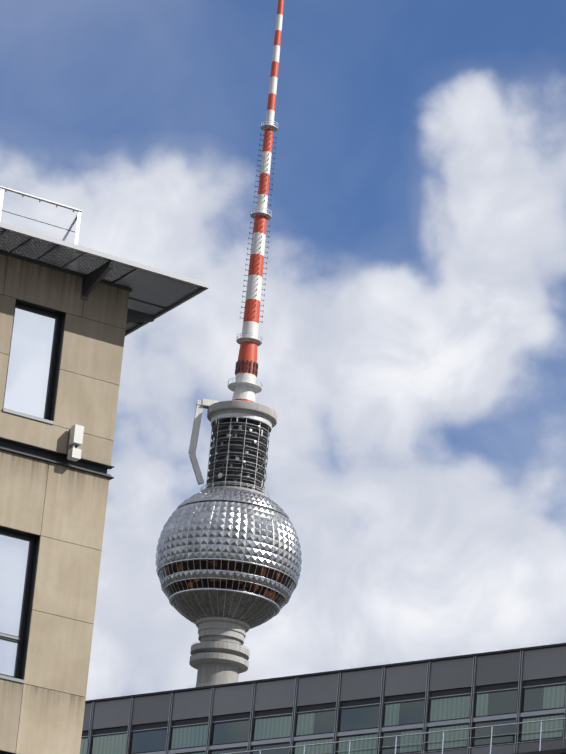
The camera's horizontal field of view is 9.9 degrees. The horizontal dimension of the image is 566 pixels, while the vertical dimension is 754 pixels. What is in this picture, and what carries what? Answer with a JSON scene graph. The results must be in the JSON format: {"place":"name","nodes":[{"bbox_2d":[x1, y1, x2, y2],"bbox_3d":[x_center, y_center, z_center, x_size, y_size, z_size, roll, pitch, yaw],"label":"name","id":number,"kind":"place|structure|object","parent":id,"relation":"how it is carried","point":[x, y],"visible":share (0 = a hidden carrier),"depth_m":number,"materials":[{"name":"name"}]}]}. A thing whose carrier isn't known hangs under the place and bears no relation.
{"place":"outdoors","nodes":[
{"label":"outdoors","id":0,"kind":"place"},
{"bbox_2d":[0,254,129,753],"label":"stone building panels","id":1,"kind":"object","parent":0,"point":[60,510],"visible":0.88,"depth_m":51.55,"materials":[{"name":"beige stone"}]},
{"bbox_2d":[0,299,65,753],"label":"windows","id":2,"kind":"structure","parent":1,"relation":"in","point":[33,363],"depth_m":51.88,"materials":[{"name":"white glass"}]},
{"bbox_2d":[0,222,208,335],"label":"canopy frame","id":3,"kind":"object","parent":1,"relation":"attached to","point":[92,280],"visible":0.5,"depth_m":52.54,"materials":[{"name":"grey metal"}]},
{"bbox_2d":[0,186,81,269],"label":"roof railing","id":4,"kind":"object","parent":3,"relation":"on","point":[77,217],"visible":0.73,"depth_m":53.71,"materials":[{"name":"white metal"}]},
{"bbox_2d":[156,0,301,686],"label":"television tower","id":5,"kind":"structure","parent":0,"point":[228,560],"depth_m":718.62,"materials":[{"name":"metal"}]},
{"bbox_2d":[0,0,565,700],"label":"sky","id":6,"kind":"structure","parent":0,"point":[411,355],"materials":[{"name":"blue"}]},
{"bbox_2d":[87,642,537,699],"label":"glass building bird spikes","id":7,"kind":"object","parent":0,"point":[350,668],"visible":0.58,"depth_m":124.30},
{"bbox_2d":[81,643,565,753],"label":"building facade","id":8,"kind":"structure","parent":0,"point":[472,676],"depth_m":120.30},
{"bbox_2d":[80,685,564,753],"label":"windows","id":9,"kind":"structure","parent":8,"relation":"in","point":[550,697],"depth_m":119.12,"materials":[{"name":"grey glass"}]},
{"bbox_2d":[223,718,565,753],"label":"railing","id":10,"kind":"object","parent":8,"relation":"attached to","point":[558,751],"visible":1,"depth_m":115.97,"materials":[{"name":"grey metal"}]},
{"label":"stone building","id":11,"kind":"object","parent":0,"visible":0},
{"bbox_2d":[0,437,113,479],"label":"stone building channel","id":12,"kind":"object","parent":11,"relation":"on","point":[47,455],"visible":0.88,"depth_m":51.80,"materials":[{"name":"black metal"}]},
{"bbox_2d":[67,424,83,461],"bbox_3d":[-3.308,1.055,51.873,0.155,0.550,0.230,16,-23,-27],"label":"security camera","id":13,"kind":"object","parent":11,"relation":"attached to","point":[75,440],"visible":1,"depth_m":51.80,"materials":[{"name":"white paint"}]},
{"bbox_2d":[0,228,202,332],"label":"soffit panels","id":14,"kind":"object","parent":11,"relation":"on","point":[29,251],"visible":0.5,"depth_m":52.72,"materials":[{"name":"black metal"}]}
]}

